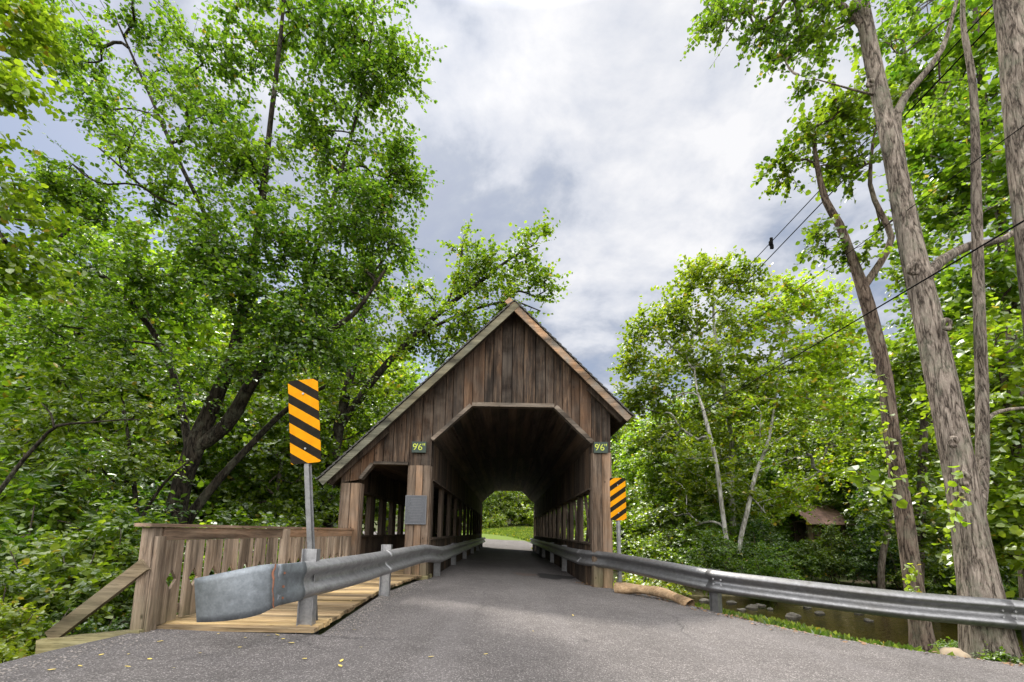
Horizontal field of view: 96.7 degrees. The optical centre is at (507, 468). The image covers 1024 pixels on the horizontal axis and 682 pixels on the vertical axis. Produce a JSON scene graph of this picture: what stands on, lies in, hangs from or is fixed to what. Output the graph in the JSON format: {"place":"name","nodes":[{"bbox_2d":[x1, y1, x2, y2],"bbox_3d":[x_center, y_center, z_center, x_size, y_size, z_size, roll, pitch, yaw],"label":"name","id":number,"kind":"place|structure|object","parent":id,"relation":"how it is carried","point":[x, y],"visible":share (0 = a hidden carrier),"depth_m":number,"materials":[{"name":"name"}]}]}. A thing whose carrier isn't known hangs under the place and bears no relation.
{"place":"outdoors","nodes":[
{"label":"outdoors","id":0,"kind":"place"},
{"bbox_2d":[0,0,1011,435],"label":"sky","id":1,"kind":"structure","parent":0,"point":[589,113],"materials":[{"name":"white"}]},
{"bbox_2d":[0,531,1023,681],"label":"road","id":2,"kind":"structure","parent":0,"point":[459,620],"depth_m":4.35,"materials":[{"name":"asphalt"}]},
{"bbox_2d":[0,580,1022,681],"bbox_3d":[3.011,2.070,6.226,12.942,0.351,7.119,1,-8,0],"label":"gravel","id":3,"kind":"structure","parent":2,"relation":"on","point":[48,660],"depth_m":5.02,"materials":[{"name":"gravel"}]},
{"bbox_2d":[610,478,626,581],"bbox_3d":[2.348,1.477,9.573,0.335,2.562,0.056,0,-8,0],"label":"hazard marker","id":4,"kind":"object","parent":3,"relation":"on","point":[618,499],"visible":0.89,"depth_m":9.65,"materials":[{"name":"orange metal"}]},
{"bbox_2d":[201,500,903,634],"bbox_3d":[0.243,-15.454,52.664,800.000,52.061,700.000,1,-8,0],"label":"ground","id":5,"kind":"structure","parent":0,"point":[842,581],"depth_m":21.33,"materials":[{"name":"soil"}]},
{"bbox_2d":[0,517,55,586],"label":"shrub","id":6,"kind":"object","parent":5,"relation":"on","point":[21,541],"visible":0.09,"depth_m":6.29,"materials":[{"name":"green plant"}]},
{"bbox_2d":[0,608,70,661],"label":"shrub","id":7,"kind":"object","parent":5,"relation":"on","point":[40,628],"visible":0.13,"depth_m":4.41,"materials":[{"name":"green plant"}]},
{"bbox_2d":[0,596,80,662],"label":"shrub","id":8,"kind":"object","parent":5,"relation":"on","point":[11,651],"visible":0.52,"depth_m":4.32,"materials":[{"name":"green plant"}]},
{"bbox_2d":[0,0,90,320],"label":"edge tree","id":9,"kind":"object","parent":5,"relation":"on","point":[12,88],"visible":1,"depth_m":7.92,"materials":[{"name":"green plant"}]},
{"bbox_2d":[0,556,119,634],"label":"shrub","id":10,"kind":"object","parent":5,"relation":"on","point":[14,588],"visible":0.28,"depth_m":5.08,"materials":[{"name":"green plant"}]},
{"bbox_2d":[0,447,135,582],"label":"shrub","id":11,"kind":"object","parent":5,"relation":"on","point":[25,515],"visible":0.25,"depth_m":7.02,"materials":[{"name":"green plant"}]},
{"bbox_2d":[0,403,178,493],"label":"bare branch","id":12,"kind":"object","parent":11,"relation":"attached to","point":[25,457],"visible":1,"depth_m":6.00,"materials":[{"name":"brown wood"}]},
{"bbox_2d":[0,389,142,543],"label":"shrub","id":13,"kind":"object","parent":5,"relation":"on","point":[5,442],"visible":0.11,"depth_m":8.05,"materials":[{"name":"green plant"}]},
{"bbox_2d":[16,563,127,634],"bbox_3d":[-5.636,1.856,5.570,1.614,1.345,1.485,0,-8,8],"label":"shrub","id":14,"kind":"object","parent":5,"relation":"on","point":[62,613],"visible":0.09,"depth_m":5.40,"materials":[{"name":"green plant"}]},
{"bbox_2d":[0,516,172,632],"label":"shrub","id":15,"kind":"object","parent":5,"relation":"on","point":[99,576],"visible":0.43,"depth_m":5.70,"materials":[{"name":"green plant"}]},
{"bbox_2d":[0,438,175,529],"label":"shrub","id":16,"kind":"object","parent":5,"relation":"on","point":[94,453],"visible":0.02,"depth_m":8.89,"materials":[{"name":"green plant"}]},
{"bbox_2d":[0,282,188,487],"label":"broadleaf tree","id":17,"kind":"object","parent":5,"relation":"on","point":[13,385],"visible":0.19,"depth_m":13.55,"materials":[{"name":"green plant"}]},
{"bbox_2d":[0,328,195,531],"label":"broadleaf tree","id":18,"kind":"object","parent":5,"relation":"on","point":[125,454],"visible":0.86,"depth_m":8.00,"materials":[{"name":"green plant"}]},
{"bbox_2d":[70,608,131,634],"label":"shrub","id":19,"kind":"object","parent":5,"relation":"on","point":[123,623],"visible":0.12,"depth_m":5.20,"materials":[{"name":"green plant"}]},
{"bbox_2d":[16,495,203,616],"bbox_3d":[-7.326,1.913,8.230,3.374,2.812,3.105,-2,-8,18],"label":"shrub","id":20,"kind":"object","parent":5,"relation":"on","point":[73,530],"visible":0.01,"depth_m":7.68,"materials":[{"name":"green plant"}]},
{"bbox_2d":[36,490,194,615],"bbox_3d":[-5.485,1.543,6.559,2.205,2.409,2.313,6,-9,-31],"label":"shrub","id":21,"kind":"object","parent":5,"relation":"on","point":[122,513],"visible":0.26,"depth_m":6.33,"materials":[{"name":"green plant"}]},
{"bbox_2d":[0,207,246,505],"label":"broadleaf tree","id":22,"kind":"object","parent":5,"relation":"on","point":[174,331],"visible":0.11,"depth_m":16.53,"materials":[{"name":"green plant"}]},
{"bbox_2d":[61,435,194,527],"bbox_3d":[-9.662,1.513,10.562,4.626,4.818,4.410,-2,-8,17],"label":"shrub","id":23,"kind":"object","parent":5,"relation":"on","point":[123,479],"visible":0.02,"depth_m":11.09,"materials":[{"name":"green plant"}]},
{"bbox_2d":[77,475,205,560],"bbox_3d":[-7.456,1.721,8.939,3.084,3.212,2.940,7,-10,-38],"label":"shrub","id":24,"kind":"object","parent":5,"relation":"on","point":[151,494],"visible":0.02,"depth_m":9.07,"materials":[{"name":"green plant"}]},
{"bbox_2d":[51,336,256,522],"bbox_3d":[-10.870,0.233,14.470,5.364,9.506,5.927,4,-8,-19],"label":"broadleaf tree","id":25,"kind":"object","parent":5,"relation":"on","point":[193,407],"visible":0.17,"depth_m":14.05,"materials":[{"name":"green plant"}]},
{"bbox_2d":[112,264,257,478],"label":"broadleaf tree","id":26,"kind":"object","parent":5,"relation":"on","point":[221,313],"visible":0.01,"depth_m":24.95,"materials":[{"name":"green plant"}]},
{"bbox_2d":[35,523,353,653],"bbox_3d":[-3.831,1.627,7.092,0.970,1.433,5.805,1,-8,0],"label":"wooden railing","id":27,"kind":"object","parent":5,"relation":"on","point":[155,598],"visible":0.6,"depth_m":4.70,"materials":[{"name":"brown wood"}]},
{"bbox_2d":[168,520,239,601],"bbox_3d":[-7.030,2.262,9.778,2.787,2.322,2.565,-3,-9,23],"label":"shrub","id":28,"kind":"object","parent":5,"relation":"on","point":[212,523],"visible":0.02,"depth_m":9.74,"materials":[{"name":"green plant"}]},
{"bbox_2d":[98,299,330,526],"bbox_3d":[-11.692,-1.080,19.254,8.232,13.294,7.450,4,-9,-21],"label":"broadleaf tree","id":29,"kind":"object","parent":5,"relation":"on","point":[265,382],"visible":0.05,"depth_m":19.07,"materials":[{"name":"green plant"}]},
{"bbox_2d":[0,0,446,527],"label":"old tree","id":30,"kind":"object","parent":5,"relation":"on","point":[204,251],"visible":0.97,"depth_m":10.85,"materials":[{"name":"green plant"}]},
{"bbox_2d":[190,494,263,540],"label":"shrub","id":31,"kind":"object","parent":5,"relation":"on","point":[223,517],"visible":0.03,"depth_m":12.65,"materials":[{"name":"green plant"}]},
{"bbox_2d":[199,387,342,536],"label":"broadleaf tree","id":32,"kind":"object","parent":5,"relation":"on","point":[266,447],"visible":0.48,"depth_m":15.41,"materials":[{"name":"green plant"}]},
{"bbox_2d":[229,511,322,567],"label":"shrub","id":33,"kind":"object","parent":5,"relation":"on","point":[270,515],"visible":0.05,"depth_m":11.79,"materials":[{"name":"green plant"}]},
{"bbox_2d":[196,292,370,534],"bbox_3d":[-12.509,-1.921,25.107,11.111,16.176,9.678,9,-11,-44],"label":"broadleaf tree","id":34,"kind":"object","parent":5,"relation":"on","point":[326,399],"visible":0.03,"depth_m":24.27,"materials":[{"name":"green plant"}]},
{"bbox_2d":[156,569,421,632],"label":"boardwalk","id":35,"kind":"structure","parent":5,"relation":"on","point":[332,606],"depth_m":5.01,"materials":[{"name":"wood"}]},
{"bbox_2d":[265,502,335,557],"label":"shrub","id":36,"kind":"object","parent":5,"relation":"on","point":[302,522],"visible":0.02,"depth_m":14.71,"materials":[{"name":"green plant"}]},
{"bbox_2d":[288,379,320,633],"bbox_3d":[-2.150,0.490,4.932,0.335,3.011,0.056,-6,-8,-1],"label":"hazard marker","id":37,"kind":"object","parent":5,"relation":"on","point":[304,426],"visible":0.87,"depth_m":5.04,"materials":[{"name":"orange metal"}]},
{"bbox_2d":[194,537,485,634],"bbox_3d":[-1.699,3.177,17.585,0.980,1.050,27.877,1,-8,2],"label":"guardrail","id":38,"kind":"object","parent":5,"relation":"on","point":[256,590],"visible":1,"depth_m":4.50,"materials":[{"name":"metal"}]},
{"bbox_2d":[276,335,419,534],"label":"broadleaf tree","id":39,"kind":"object","parent":5,"relation":"on","point":[387,387],"visible":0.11,"depth_m":26.48,"materials":[{"name":"green plant"}]},
{"bbox_2d":[323,339,431,533],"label":"broadleaf tree","id":40,"kind":"object","parent":5,"relation":"on","point":[409,387],"visible":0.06,"depth_m":33.82,"materials":[{"name":"green plant"}]},
{"bbox_2d":[241,207,572,529],"bbox_3d":[-3.731,-2.592,18.028,12.770,16.903,5.122,1,-8,0],"label":"overhanging tree","id":41,"kind":"object","parent":5,"relation":"on","point":[425,327],"visible":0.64,"depth_m":18.04,"materials":[{"name":"green plant"}]},
{"bbox_2d":[315,297,633,587],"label":"covered bridge","id":42,"kind":"structure","parent":5,"relation":"on","point":[514,395],"depth_m":10.66,"materials":[{"name":"brown wood"}]},
{"bbox_2d":[404,495,426,523],"bbox_3d":[-2.031,0.921,10.114,0.470,0.640,0.038,1,-8,0],"label":"plaque","id":43,"kind":"object","parent":42,"relation":"attached to","point":[415,508],"visible":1,"depth_m":10.10,"materials":[{"name":"grey metal"}]},
{"bbox_2d":[411,441,426,452],"bbox_3d":[-1.995,-0.478,10.302,0.330,0.250,0.034,1,-8,0],"label":"clearance sign","id":44,"kind":"object","parent":42,"relation":"attached to","point":[418,447],"visible":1,"depth_m":10.29,"materials":[{"name":"metal"}]},
{"bbox_2d":[593,442,607,452],"bbox_3d":[2.118,-0.469,10.310,0.330,0.250,0.034,1,-8,0],"label":"clearance sign","id":45,"kind":"object","parent":42,"relation":"attached to","point":[600,447],"visible":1,"depth_m":10.30,"materials":[{"name":"metal"}]},
{"bbox_2d":[395,525,586,548],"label":"lawn grass","id":46,"kind":"structure","parent":5,"relation":"on","point":[523,532],"depth_m":50.66,"materials":[{"name":"plant"}]},
{"bbox_2d":[483,491,499,522],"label":"broadleaf tree","id":47,"kind":"object","parent":5,"relation":"on","point":[491,499],"visible":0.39,"depth_m":61.06,"materials":[{"name":"green plant"}]},
{"bbox_2d":[482,513,508,527],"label":"shrub","id":48,"kind":"object","parent":5,"relation":"on","point":[499,521],"visible":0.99,"depth_m":58.66,"materials":[{"name":"green plant"}]},
{"bbox_2d":[485,491,531,525],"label":"shrub","id":49,"kind":"object","parent":5,"relation":"on","point":[506,504],"visible":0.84,"depth_m":60.82,"materials":[{"name":"green plant"}]},
{"bbox_2d":[574,489,657,554],"bbox_3d":[6.806,3.904,27.533,4.998,5.460,5.242,3,-8,-16],"label":"shrub","id":50,"kind":"object","parent":5,"relation":"on","point":[628,504],"visible":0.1,"depth_m":27.28,"materials":[{"name":"green plant"}]},
{"bbox_2d":[610,424,640,475],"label":"broadleaf tree","id":51,"kind":"object","parent":5,"relation":"on","point":[616,434],"visible":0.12,"depth_m":75.97,"materials":[{"name":"green plant"}]},
{"bbox_2d":[612,507,679,570],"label":"shrub","id":52,"kind":"object","parent":5,"relation":"on","point":[630,528],"visible":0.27,"depth_m":24.20,"materials":[{"name":"green plant"}]},
{"bbox_2d":[610,407,686,521],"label":"broadleaf tree","id":53,"kind":"object","parent":5,"relation":"on","point":[631,476],"visible":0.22,"depth_m":40.55,"materials":[{"name":"green plant"}]},
{"bbox_2d":[613,572,691,599],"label":"shrub","id":54,"kind":"object","parent":5,"relation":"on","point":[656,582],"visible":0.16,"depth_m":18.06,"materials":[{"name":"green plant"}]},
{"bbox_2d":[614,582,694,605],"bbox_3d":[2.727,2.357,8.502,0.351,0.318,1.742,6,-10,-33],"label":"log","id":55,"kind":"object","parent":5,"relation":"on","point":[632,588],"visible":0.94,"depth_m":8.52,"materials":[{"name":"wood"}]},
{"bbox_2d":[624,531,689,581],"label":"shrub","id":56,"kind":"object","parent":5,"relation":"on","point":[652,551],"visible":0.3,"depth_m":21.32,"materials":[{"name":"green plant"}]},
{"bbox_2d":[624,447,696,535],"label":"broadleaf tree","id":57,"kind":"object","parent":5,"relation":"on","point":[653,475],"visible":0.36,"depth_m":26.31,"materials":[{"name":"green plant"}]},
{"bbox_2d":[643,487,706,546],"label":"shrub","id":58,"kind":"object","parent":5,"relation":"on","point":[663,503],"visible":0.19,"depth_m":24.34,"materials":[{"name":"green plant"}]},
{"bbox_2d":[641,520,717,565],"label":"shrub","id":59,"kind":"object","parent":5,"relation":"on","point":[685,538],"visible":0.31,"depth_m":22.23,"materials":[{"name":"green plant"}]},
{"bbox_2d":[643,384,753,514],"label":"broadleaf tree","id":60,"kind":"object","parent":5,"relation":"on","point":[692,397],"visible":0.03,"depth_m":42.59,"materials":[{"name":"green plant"}]},
{"bbox_2d":[648,437,754,532],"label":"broadleaf tree","id":61,"kind":"object","parent":5,"relation":"on","point":[706,475],"visible":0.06,"depth_m":27.15,"materials":[{"name":"green plant"}]},
{"bbox_2d":[606,245,803,570],"bbox_3d":[11.069,-3.299,24.858,11.096,18.716,7.380,4,-9,-21],"label":"sycamore","id":62,"kind":"object","parent":5,"relation":"on","point":[717,381],"visible":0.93,"depth_m":24.52,"materials":[{"name":"green plant"}]},
{"bbox_2d":[678,527,750,596],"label":"shrub","id":63,"kind":"object","parent":5,"relation":"on","point":[720,552],"visible":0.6,"depth_m":20.42,"materials":[{"name":"green plant"}]},
{"bbox_2d":[688,502,751,569],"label":"shrub","id":64,"kind":"object","parent":5,"relation":"on","point":[715,528],"visible":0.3,"depth_m":23.01,"materials":[{"name":"green plant"}]},
{"bbox_2d":[674,438,767,528],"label":"broadleaf tree","id":65,"kind":"object","parent":5,"relation":"on","point":[735,482],"depth_m":28.08,"materials":[{"name":"green plant"}]},
{"bbox_2d":[705,380,757,447],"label":"broadleaf tree","id":66,"kind":"object","parent":5,"relation":"on","point":[741,417],"visible":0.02,"depth_m":50.21,"materials":[{"name":"green plant"}]},
{"bbox_2d":[731,514,801,571],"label":"shrub","id":67,"kind":"object","parent":5,"relation":"on","point":[754,534],"visible":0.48,"depth_m":21.75,"materials":[{"name":"green plant"}]},
{"bbox_2d":[729,540,805,580],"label":"shrub","id":68,"kind":"object","parent":5,"relation":"on","point":[772,565],"visible":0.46,"depth_m":19.81,"materials":[{"name":"green plant"}]},
{"bbox_2d":[735,445,811,554],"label":"broadleaf tree","id":69,"kind":"object","parent":5,"relation":"on","point":[770,475],"visible":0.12,"depth_m":28.12,"materials":[{"name":"green plant"}]},
{"bbox_2d":[530,538,1023,647],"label":"guardrail","id":70,"kind":"object","parent":5,"relation":"on","point":[957,609],"visible":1,"depth_m":6.27,"materials":[{"name":"grey metal"}]},
{"bbox_2d":[743,405,841,540],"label":"broadleaf tree","id":71,"kind":"object","parent":5,"relation":"on","point":[802,444],"visible":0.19,"depth_m":30.65,"materials":[{"name":"green plant"}]},
{"bbox_2d":[578,582,1023,665],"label":"leaf litter","id":72,"kind":"object","parent":5,"relation":"on","point":[864,643],"visible":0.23,"depth_m":6.13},
{"bbox_2d":[782,539,828,580],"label":"shrub","id":73,"kind":"object","parent":5,"relation":"on","point":[806,564],"visible":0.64,"depth_m":20.85,"materials":[{"name":"green plant"}]},
{"bbox_2d":[711,267,901,572],"bbox_3d":[15.024,-2.162,22.941,9.932,16.064,5.962,1,-8,0],"label":"sycamore","id":74,"kind":"object","parent":5,"relation":"on","point":[833,350],"visible":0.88,"depth_m":22.60,"materials":[{"name":"green plant"}]},
{"bbox_2d":[777,505,853,574],"bbox_3d":[18.394,4.365,27.359,2.517,4.315,3.440,1,-8,0],"label":"old cabin","id":75,"kind":"object","parent":5,"relation":"on","point":[822,514],"visible":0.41,"depth_m":26.65,"materials":[{"name":"brown wood"}]},
{"bbox_2d":[777,346,863,537],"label":"broadleaf tree","id":76,"kind":"object","parent":5,"relation":"on","point":[857,366],"visible":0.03,"depth_m":35.73,"materials":[{"name":"green plant"}]},
{"bbox_2d":[794,520,861,583],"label":"shrub","id":77,"kind":"object","parent":5,"relation":"on","point":[827,550],"visible":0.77,"depth_m":20.87,"materials":[{"name":"green plant"}]},
{"bbox_2d":[790,408,878,573],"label":"broadleaf tree","id":78,"kind":"object","parent":5,"relation":"on","point":[839,501],"visible":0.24,"depth_m":27.32,"materials":[{"name":"green plant"}]},
{"bbox_2d":[787,379,905,538],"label":"broadleaf tree","id":79,"kind":"object","parent":5,"relation":"on","point":[857,403],"visible":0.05,"depth_m":31.49,"materials":[{"name":"green plant"}]},
{"bbox_2d":[750,54,947,651],"bbox_3d":[6.923,-2.094,8.474,3.901,11.252,2.013,3,-8,-13],"label":"forked tree","id":80,"kind":"object","parent":5,"relation":"on","point":[841,108],"visible":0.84,"depth_m":8.63,"materials":[{"name":"green plant"}]},
{"bbox_2d":[869,358,898,488],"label":"climbing vine","id":81,"kind":"object","parent":80,"relation":"attached to","point":[882,388],"visible":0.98,"depth_m":7.94,"materials":[{"name":"green plant"}]},
{"bbox_2d":[902,563,921,592],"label":"climbing vine","id":82,"kind":"object","parent":80,"relation":"attached to","point":[911,577],"visible":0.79,"depth_m":7.58,"materials":[{"name":"green plant"}]},
{"bbox_2d":[680,0,1023,663],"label":"leaning tree","id":83,"kind":"object","parent":5,"relation":"on","point":[977,573],"visible":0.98,"depth_m":7.25,"materials":[{"name":"grey plant"}]},
{"bbox_2d":[846,458,927,507],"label":"leafy sprig","id":84,"kind":"object","parent":83,"relation":"hanging from","point":[876,488],"visible":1,"depth_m":6.65,"materials":[{"name":"green plant"}]},
{"bbox_2d":[943,465,971,532],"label":"climbing vine","id":85,"kind":"object","parent":83,"relation":"attached to","point":[955,516],"visible":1,"depth_m":5.85,"materials":[{"name":"green plant"}]},
{"bbox_2d":[695,602,1023,664],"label":"verge grass","id":86,"kind":"structure","parent":5,"relation":"on","point":[779,622],"depth_m":6.42,"materials":[{"name":"plant"}]},
{"bbox_2d":[824,514,899,589],"bbox_3d":[16.039,3.802,20.094,3.234,3.533,3.392,2,-8,-8],"label":"shrub","id":87,"kind":"object","parent":5,"relation":"on","point":[867,565],"visible":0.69,"depth_m":19.89,"materials":[{"name":"green plant"}]},
{"bbox_2d":[845,448,916,572],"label":"broadleaf tree","id":88,"kind":"object","parent":5,"relation":"on","point":[862,493],"visible":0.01,"depth_m":24.52,"materials":[{"name":"green plant"}]},
{"bbox_2d":[877,447,907,588],"bbox_3d":[16.056,2.313,18.922,1.847,6.957,0.479,1,-8,0],"label":"snag","id":89,"kind":"object","parent":5,"relation":"on","point":[881,567],"visible":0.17,"depth_m":18.60,"materials":[{"name":"brown wood"}]},
{"bbox_2d":[870,541,947,592],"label":"shrub","id":90,"kind":"object","parent":5,"relation":"on","point":[892,577],"visible":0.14,"depth_m":19.03,"materials":[{"name":"green plant"}]},
{"bbox_2d":[836,232,997,580],"bbox_3d":[13.902,-1.355,15.300,4.579,14.067,4.109,1,-8,0],"label":"tree","id":91,"kind":"object","parent":5,"relation":"on","point":[921,443],"visible":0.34,"depth_m":15.24,"materials":[{"name":"green plant"}]},
{"bbox_2d":[890,534,956,594],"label":"shrub","id":92,"kind":"object","parent":5,"relation":"on","point":[937,586],"visible":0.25,"depth_m":17.62,"materials":[{"name":"green plant"}]},
{"bbox_2d":[850,335,1012,556],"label":"broadleaf tree","id":93,"kind":"object","parent":5,"relation":"on","point":[871,399],"visible":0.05,"depth_m":20.23,"materials":[{"name":"green plant"}]},
{"bbox_2d":[863,292,1021,469],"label":"broadleaf tree","id":94,"kind":"object","parent":5,"relation":"on","point":[1001,309],"visible":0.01,"depth_m":23.50,"materials":[{"name":"green plant"}]},
{"bbox_2d":[928,636,957,648],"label":"shrub","id":95,"kind":"object","parent":5,"relation":"on","point":[942,644],"visible":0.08,"depth_m":6.76,"materials":[{"name":"green plant"}]},
{"bbox_2d":[868,0,1023,597],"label":"tree","id":96,"kind":"object","parent":5,"relation":"on","point":[950,150],"visible":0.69,"depth_m":11.35,"materials":[{"name":"green plant"}]},
{"bbox_2d":[939,647,971,657],"bbox_3d":[5.276,2.252,5.367,0.412,0.268,0.296,6,-9,-32],"label":"boulder","id":97,"kind":"object","parent":5,"relation":"on","point":[959,652],"visible":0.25,"depth_m":5.33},
{"bbox_2d":[907,292,1023,597],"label":"tree","id":98,"kind":"object","parent":5,"relation":"on","point":[1005,509],"visible":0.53,"depth_m":9.41,"materials":[{"name":"green plant"}]},
{"bbox_2d":[970,640,1023,663],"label":"shrub","id":99,"kind":"object","parent":5,"relation":"on","point":[999,657],"visible":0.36,"depth_m":5.51,"materials":[{"name":"green plant"}]},
{"bbox_2d":[992,0,1023,337],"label":"edge tree","id":100,"kind":"object","parent":5,"relation":"on","point":[1009,20],"visible":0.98,"depth_m":6.34,"materials":[{"name":"grey plant"}]},
{"bbox_2d":[997,559,1018,599],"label":"shrub","id":101,"kind":"object","parent":5,"relation":"on","point":[1010,586],"visible":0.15,"depth_m":15.42,"materials":[{"name":"green plant"}]},
{"bbox_2d":[632,4,992,388],"bbox_3d":[8.290,-5.228,33.572,0.024,3.167,55.015,1,-8,1],"label":"overhead cable","id":102,"kind":"object","parent":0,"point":[818,191],"visible":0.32,"depth_m":11.80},
{"bbox_2d":[612,220,1023,461],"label":"overhead cable","id":103,"kind":"object","parent":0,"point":[1012,227],"visible":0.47,"depth_m":6.28,"materials":[{"name":"rubber"}]},
{"bbox_2d":[647,21,994,383],"bbox_3d":[8.315,-4.523,33.474,0.028,2.145,55.013,1,-8,1],"label":"overhead cable","id":104,"kind":"object","parent":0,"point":[961,56],"visible":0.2,"depth_m":10.68,"materials":[{"name":"rubber"}]},
{"bbox_2d":[654,125,1023,390],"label":"overhead cable","id":105,"kind":"object","parent":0,"point":[877,231],"visible":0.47,"depth_m":7.41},
{"bbox_2d":[686,596,1023,655],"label":"creek","id":106,"kind":"structure","parent":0,"point":[884,629],"depth_m":14.70,"materials":[{"name":"liquid"}]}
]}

